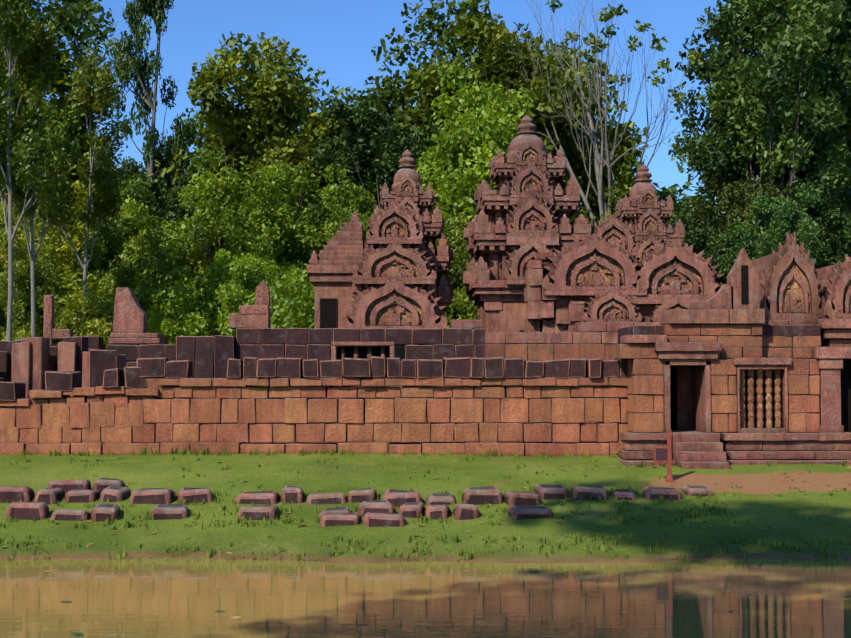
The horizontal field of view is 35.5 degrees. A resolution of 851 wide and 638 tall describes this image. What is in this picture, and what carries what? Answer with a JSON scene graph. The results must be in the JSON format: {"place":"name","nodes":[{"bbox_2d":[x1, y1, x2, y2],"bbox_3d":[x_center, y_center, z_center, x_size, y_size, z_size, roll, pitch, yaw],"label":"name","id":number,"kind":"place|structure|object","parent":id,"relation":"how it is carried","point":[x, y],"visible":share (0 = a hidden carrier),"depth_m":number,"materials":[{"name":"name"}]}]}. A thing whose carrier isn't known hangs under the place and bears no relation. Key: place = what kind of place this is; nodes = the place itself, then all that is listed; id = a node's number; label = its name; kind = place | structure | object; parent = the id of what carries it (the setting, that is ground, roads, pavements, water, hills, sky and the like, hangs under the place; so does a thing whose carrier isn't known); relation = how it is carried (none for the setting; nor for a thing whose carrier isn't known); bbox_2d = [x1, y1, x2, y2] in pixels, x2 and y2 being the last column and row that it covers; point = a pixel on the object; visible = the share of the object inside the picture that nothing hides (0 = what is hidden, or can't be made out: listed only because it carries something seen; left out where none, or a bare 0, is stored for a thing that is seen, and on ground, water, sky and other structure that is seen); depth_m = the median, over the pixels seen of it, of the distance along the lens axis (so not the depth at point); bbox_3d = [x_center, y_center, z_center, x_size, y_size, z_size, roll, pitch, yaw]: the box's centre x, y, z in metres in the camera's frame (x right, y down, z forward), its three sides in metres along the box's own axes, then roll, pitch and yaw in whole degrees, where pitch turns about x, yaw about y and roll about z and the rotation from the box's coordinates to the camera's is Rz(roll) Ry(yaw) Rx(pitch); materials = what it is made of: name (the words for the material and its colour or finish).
{"place":"outdoors","nodes":[
{"label":"outdoors","id":0,"kind":"place"},
{"bbox_2d":[28,0,766,216],"label":"sky","id":1,"kind":"structure","parent":0,"point":[338,37],"materials":[{"name":"blue"}]},
{"bbox_2d":[0,557,850,637],"bbox_3d":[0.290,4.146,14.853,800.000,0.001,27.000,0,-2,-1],"label":"water","id":2,"kind":"structure","parent":0,"point":[175,597],"depth_m":20.82,"materials":[{"name":"brown liquid"}]},
{"bbox_2d":[44,570,754,636],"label":"floating leaves","id":3,"kind":"object","parent":2,"relation":"on","point":[77,634],"visible":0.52,"depth_m":19.26,"materials":[{"name":"green plant"}]},
{"bbox_2d":[0,446,850,562],"bbox_3d":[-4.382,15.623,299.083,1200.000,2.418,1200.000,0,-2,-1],"label":"ground","id":4,"kind":"structure","parent":0,"point":[761,510],"depth_m":28.38,"materials":[{"name":"green plant"}]},
{"bbox_2d":[0,148,35,259],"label":"tree","id":5,"kind":"object","parent":4,"relation":"on","point":[2,227],"visible":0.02,"depth_m":65.95,"materials":[{"name":"green plant"}]},
{"bbox_2d":[0,239,62,345],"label":"bright tree","id":6,"kind":"object","parent":4,"relation":"on","point":[21,283],"visible":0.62,"depth_m":56.68,"materials":[{"name":"green plant"}]},
{"bbox_2d":[0,9,81,337],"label":"pale tree","id":7,"kind":"object","parent":4,"relation":"on","point":[30,76],"visible":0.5,"depth_m":52.28,"materials":[{"name":"green plant"}]},
{"bbox_2d":[0,0,82,340],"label":"pale tree","id":8,"kind":"object","parent":4,"relation":"on","point":[11,44],"visible":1,"depth_m":49.49,"materials":[{"name":"green plant"}]},
{"bbox_2d":[0,314,105,346],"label":"thicket tree","id":9,"kind":"object","parent":4,"relation":"on","point":[18,326],"depth_m":56.55,"materials":[{"name":"green plant"}]},
{"bbox_2d":[0,33,109,221],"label":"tree","id":10,"kind":"object","parent":4,"relation":"on","point":[76,124],"visible":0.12,"depth_m":79.41,"materials":[{"name":"green plant"}]},
{"bbox_2d":[0,284,113,349],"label":"shrub","id":11,"kind":"object","parent":4,"relation":"on","point":[75,308],"visible":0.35,"depth_m":52.37,"materials":[{"name":"green plant"}]},
{"bbox_2d":[0,169,114,289],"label":"bright tree","id":12,"kind":"object","parent":4,"relation":"on","point":[67,255],"visible":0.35,"depth_m":63.62,"materials":[{"name":"green plant"}]},
{"bbox_2d":[0,0,117,131],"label":"dark tree","id":13,"kind":"object","parent":4,"relation":"on","point":[66,22],"visible":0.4,"depth_m":79.74,"materials":[{"name":"green plant"}]},
{"bbox_2d":[16,103,126,238],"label":"tree","id":14,"kind":"object","parent":4,"relation":"on","point":[75,133],"visible":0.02,"depth_m":81.96,"materials":[{"name":"green plant"}]},
{"bbox_2d":[33,37,130,319],"bbox_3d":[-14.414,-3.676,56.627,3.995,16.601,3.835,-1,-2,13],"label":"pale tree","id":15,"kind":"object","parent":4,"relation":"on","point":[98,96],"visible":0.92,"depth_m":56.25,"materials":[{"name":"green plant"}]},
{"bbox_2d":[0,261,200,349],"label":"thicket tree","id":16,"kind":"object","parent":4,"relation":"on","point":[67,285],"visible":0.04,"depth_m":58.73,"materials":[{"name":"green plant"}]},
{"bbox_2d":[82,172,198,286],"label":"tree","id":17,"kind":"object","parent":4,"relation":"on","point":[112,236],"visible":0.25,"depth_m":68.43,"materials":[{"name":"green plant"}]},
{"bbox_2d":[95,226,193,329],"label":"tree","id":18,"kind":"object","parent":4,"relation":"on","point":[141,274],"visible":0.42,"depth_m":59.35,"materials":[{"name":"green plant"}]},
{"bbox_2d":[91,156,201,243],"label":"dark tree","id":19,"kind":"object","parent":4,"relation":"on","point":[161,195],"visible":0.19,"depth_m":71.73,"materials":[{"name":"green plant"}]},
{"bbox_2d":[111,0,195,222],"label":"cone tree","id":20,"kind":"object","parent":4,"relation":"on","point":[154,10],"visible":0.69,"depth_m":73.88,"materials":[{"name":"green plant"}]},
{"bbox_2d":[146,274,235,344],"bbox_3d":[-9.377,1.433,54.602,4.839,6.454,4.478,0,-2,3],"label":"shrub","id":21,"kind":"object","parent":4,"relation":"on","point":[190,322],"visible":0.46,"depth_m":53.66,"materials":[{"name":"green plant"}]},
{"bbox_2d":[130,105,257,270],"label":"tree","id":22,"kind":"object","parent":4,"relation":"on","point":[197,117],"visible":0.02,"depth_m":79.60,"materials":[{"name":"green plant"}]},
{"bbox_2d":[87,270,307,344],"bbox_3d":[-9.855,1.655,62.142,13.983,8.148,11.781,-2,-3,37],"label":"thicket tree","id":23,"kind":"object","parent":4,"relation":"on","point":[206,291],"depth_m":60.86,"materials":[{"name":"green plant"}]},
{"bbox_2d":[191,239,207,276],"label":"tree","id":24,"kind":"object","parent":4,"relation":"on","point":[197,264],"depth_m":74.91,"materials":[{"name":"green plant"}]},
{"bbox_2d":[119,142,314,299],"bbox_3d":[-10.126,-1.712,64.637,8.703,13.538,7.922,2,-3,-37],"label":"bright tree","id":25,"kind":"object","parent":4,"relation":"on","point":[238,223],"visible":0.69,"depth_m":63.68,"materials":[{"name":"green plant"}]},
{"bbox_2d":[0,295,485,445],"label":"ruined stone wall","id":26,"kind":"structure","parent":4,"relation":"on","point":[29,362],"depth_m":39.25,"materials":[{"name":"stone"}]},
{"bbox_2d":[113,280,385,358],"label":"ruined gallery carvings","id":27,"kind":"object","parent":26,"relation":"attached to","point":[130,315],"visible":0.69,"depth_m":40.39,"materials":[{"name":"brown stone"}]},
{"bbox_2d":[147,31,345,219],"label":"tree","id":28,"kind":"object","parent":4,"relation":"on","point":[279,106],"visible":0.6,"depth_m":75.27,"materials":[{"name":"green plant"}]},
{"bbox_2d":[198,234,304,334],"bbox_3d":[-7.591,0.481,57.705,5.283,8.383,4.809,0,-2,-6],"label":"bright tree","id":29,"kind":"object","parent":4,"relation":"on","point":[244,277],"visible":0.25,"depth_m":57.91,"materials":[{"name":"green plant"}]},
{"bbox_2d":[206,260,314,335],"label":"thicket tree","id":30,"kind":"object","parent":4,"relation":"on","point":[292,266],"depth_m":59.24,"materials":[{"name":"green plant"}]},
{"bbox_2d":[217,271,314,335],"bbox_3d":[-5.966,1.359,53.852,5.113,6.546,5.526,-1,-3,22],"label":"shrub","id":31,"kind":"object","parent":4,"relation":"on","point":[286,312],"visible":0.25,"depth_m":52.83,"materials":[{"name":"green plant"}]},
{"bbox_2d":[217,160,364,291],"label":"tree","id":32,"kind":"object","parent":4,"relation":"on","point":[316,217],"visible":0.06,"depth_m":68.53,"materials":[{"name":"green plant"}]},
{"bbox_2d":[277,286,314,326],"bbox_3d":[-4.141,1.602,55.573,4.183,6.172,3.870,-1,-2,17],"label":"shrub","id":33,"kind":"object","parent":4,"relation":"on","point":[307,312],"visible":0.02,"depth_m":54.84,"materials":[{"name":"green plant"}]},
{"bbox_2d":[0,377,628,456],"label":"enclosure wall","id":34,"kind":"structure","parent":4,"relation":"on","point":[264,415],"depth_m":35.17,"materials":[{"name":"stone"}]},
{"bbox_2d":[0,356,627,400],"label":"stone blocks","id":35,"kind":"structure","parent":34,"relation":"attached to","point":[299,368],"depth_m":35.16,"materials":[{"name":"brown stone"}]},
{"bbox_2d":[287,164,381,286],"bbox_3d":[-4.291,-1.194,64.160,5.503,12.370,6.537,2,-3,-43],"label":"bright tree","id":36,"kind":"object","parent":4,"relation":"on","point":[349,190],"visible":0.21,"depth_m":63.70,"materials":[{"name":"green plant"}]},
{"bbox_2d":[292,121,388,234],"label":"tree","id":37,"kind":"object","parent":4,"relation":"on","point":[347,203],"depth_m":76.61,"materials":[{"name":"green plant"}]},
{"bbox_2d":[324,204,369,242],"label":"bright tree","id":38,"kind":"object","parent":4,"relation":"on","point":[333,225],"depth_m":57.48,"materials":[{"name":"green plant"}]},
{"bbox_2d":[0,478,713,526],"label":"bank stones","id":39,"kind":"object","parent":4,"relation":"on","point":[373,511],"visible":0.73,"depth_m":29.07,"materials":[{"name":"stone"}]},
{"bbox_2d":[309,93,461,242],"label":"dark tree","id":40,"kind":"object","parent":4,"relation":"on","point":[377,144],"visible":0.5,"depth_m":68.45,"materials":[{"name":"green plant"}]},
{"bbox_2d":[0,445,850,561],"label":"grass tufts","id":41,"kind":"object","parent":4,"relation":"on","point":[680,512],"visible":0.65,"depth_m":27.59,"materials":[{"name":"green plant"}]},
{"bbox_2d":[5,459,850,553],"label":"fallen leaves","id":42,"kind":"object","parent":4,"relation":"on","point":[459,521],"visible":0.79,"depth_m":29.88,"materials":[{"name":"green plant"}]},
{"bbox_2d":[307,0,604,249],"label":"tree","id":43,"kind":"object","parent":4,"relation":"on","point":[468,28],"visible":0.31,"depth_m":74.76,"materials":[{"name":"green plant"}]},
{"bbox_2d":[435,214,476,324],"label":"tree","id":44,"kind":"object","parent":4,"relation":"on","point":[454,233],"visible":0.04,"depth_m":58.51,"materials":[{"name":"green plant"}]},
{"bbox_2d":[444,300,467,327],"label":"thicket tree","id":45,"kind":"object","parent":4,"relation":"on","point":[455,311],"depth_m":57.63,"materials":[{"name":"green plant"}]},
{"bbox_2d":[444,284,477,345],"bbox_3d":[2.195,1.597,55.453,4.026,6.172,4.351,2,-3,-37],"label":"shrub","id":46,"kind":"object","parent":4,"relation":"on","point":[472,314],"visible":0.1,"depth_m":55.43,"materials":[{"name":"green plant"}]},
{"bbox_2d":[414,63,551,265],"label":"bright tree","id":47,"kind":"object","parent":4,"relation":"on","point":[465,137],"visible":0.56,"depth_m":65.28,"materials":[{"name":"green plant"}]},
{"bbox_2d":[306,149,688,422],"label":"temple towers","id":48,"kind":"structure","parent":4,"relation":"on","point":[529,320],"depth_m":45.95,"materials":[{"name":"stone"}]},
{"bbox_2d":[341,115,723,329],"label":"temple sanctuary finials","id":49,"kind":"object","parent":48,"relation":"attached to","point":[614,269],"visible":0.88,"depth_m":44.45,"materials":[{"name":"brown stone"}]},
{"bbox_2d":[393,14,614,217],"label":"tree","id":50,"kind":"object","parent":4,"relation":"on","point":[572,151],"visible":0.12,"depth_m":74.68,"materials":[{"name":"green plant"}]},
{"bbox_2d":[437,36,594,181],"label":"bright tree","id":51,"kind":"object","parent":4,"relation":"on","point":[511,80],"visible":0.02,"depth_m":83.04,"materials":[{"name":"green plant"}]},
{"bbox_2d":[447,188,599,265],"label":"tree","id":52,"kind":"object","parent":4,"relation":"on","point":[584,213],"depth_m":71.09,"materials":[{"name":"green plant"}]},
{"bbox_2d":[537,38,648,218],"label":"tree","id":53,"kind":"object","parent":4,"relation":"on","point":[626,163],"visible":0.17,"depth_m":81.95,"materials":[{"name":"green plant"}]},
{"bbox_2d":[569,182,629,234],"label":"bright tree","id":54,"kind":"object","parent":4,"relation":"on","point":[616,195],"depth_m":66.62,"materials":[{"name":"green plant"}]},
{"bbox_2d":[509,0,703,229],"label":"bare tree","id":55,"kind":"object","parent":4,"relation":"on","point":[603,72],"visible":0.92,"depth_m":69.32,"materials":[{"name":"grey plant"}]},
{"bbox_2d":[588,173,668,234],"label":"tree","id":56,"kind":"object","parent":4,"relation":"on","point":[629,181],"visible":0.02,"depth_m":80.88,"materials":[{"name":"green plant"}]},
{"bbox_2d":[583,181,717,234],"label":"tree","id":57,"kind":"object","parent":4,"relation":"on","point":[684,186],"depth_m":89.11,"materials":[{"name":"green plant"}]},
{"bbox_2d":[654,430,673,481],"bbox_3d":[5.603,3.249,31.293,0.445,1.250,0.170,0,-2,-1],"label":"sign post","id":58,"kind":"object","parent":4,"relation":"on","point":[662,454],"visible":0.88,"depth_m":31.27,"materials":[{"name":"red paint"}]},
{"bbox_2d":[658,186,708,222],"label":"tree","id":59,"kind":"object","parent":4,"relation":"on","point":[664,193],"depth_m":85.64,"materials":[{"name":"green plant"}]},
{"bbox_2d":[667,211,754,284],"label":"dark tree","id":60,"kind":"object","parent":4,"relation":"on","point":[695,239],"visible":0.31,"depth_m":58.12,"materials":[{"name":"green plant"}]},
{"bbox_2d":[614,252,850,468],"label":"temple gatehouse","id":61,"kind":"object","parent":4,"relation":"on","point":[685,366],"depth_m":34.20,"materials":[{"name":"stone"}]},
{"bbox_2d":[706,232,850,427],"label":"gopura gate carvings","id":62,"kind":"object","parent":61,"relation":"attached to","point":[791,286],"visible":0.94,"depth_m":34.80,"materials":[{"name":"brown stone"}]},
{"bbox_2d":[668,51,821,220],"bbox_3d":[15.966,-4.487,64.267,10.067,19.004,8.007,2,-3,-43],"label":"dark tree","id":63,"kind":"object","parent":4,"relation":"on","point":[700,72],"visible":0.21,"depth_m":64.86,"materials":[{"name":"green plant"}]},
{"bbox_2d":[687,167,808,263],"bbox_3d":[14.700,-1.206,60.718,6.514,11.977,5.181,2,-3,-41],"label":"dark tree","id":64,"kind":"object","parent":4,"relation":"on","point":[747,190],"visible":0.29,"depth_m":60.19,"materials":[{"name":"green plant"}]},
{"bbox_2d":[668,0,850,246],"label":"dark tree","id":65,"kind":"object","parent":4,"relation":"on","point":[791,34],"visible":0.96,"depth_m":59.20,"materials":[{"name":"green plant"}]},
{"bbox_2d":[675,0,850,140],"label":"dark tree","id":66,"kind":"object","parent":4,"relation":"on","point":[709,34],"visible":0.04,"depth_m":65.12,"materials":[{"name":"green plant"}]},
{"bbox_2d":[717,182,831,279],"bbox_3d":[14.435,-0.595,55.442,5.404,10.258,5.249,-1,-3,32],"label":"dark tree","id":67,"kind":"object","parent":4,"relation":"on","point":[790,220],"visible":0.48,"depth_m":55.20,"materials":[{"name":"green plant"}]},
{"bbox_2d":[716,0,850,83],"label":"dark tree","id":68,"kind":"object","parent":4,"relation":"on","point":[841,32],"visible":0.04,"depth_m":63.02,"materials":[{"name":"green plant"}]},
{"bbox_2d":[739,68,850,232],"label":"dark tree","id":69,"kind":"object","parent":4,"relation":"on","point":[757,173],"depth_m":61.47,"materials":[{"name":"green plant"}]},
{"bbox_2d":[763,112,850,267],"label":"dark tree","id":70,"kind":"object","parent":4,"relation":"on","point":[834,178],"visible":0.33,"depth_m":57.58,"materials":[{"name":"green plant"}]},
{"bbox_2d":[814,207,850,267],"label":"dark tree","id":71,"kind":"object","parent":4,"relation":"on","point":[838,245],"visible":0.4,"depth_m":56.12,"materials":[{"name":"green plant"}]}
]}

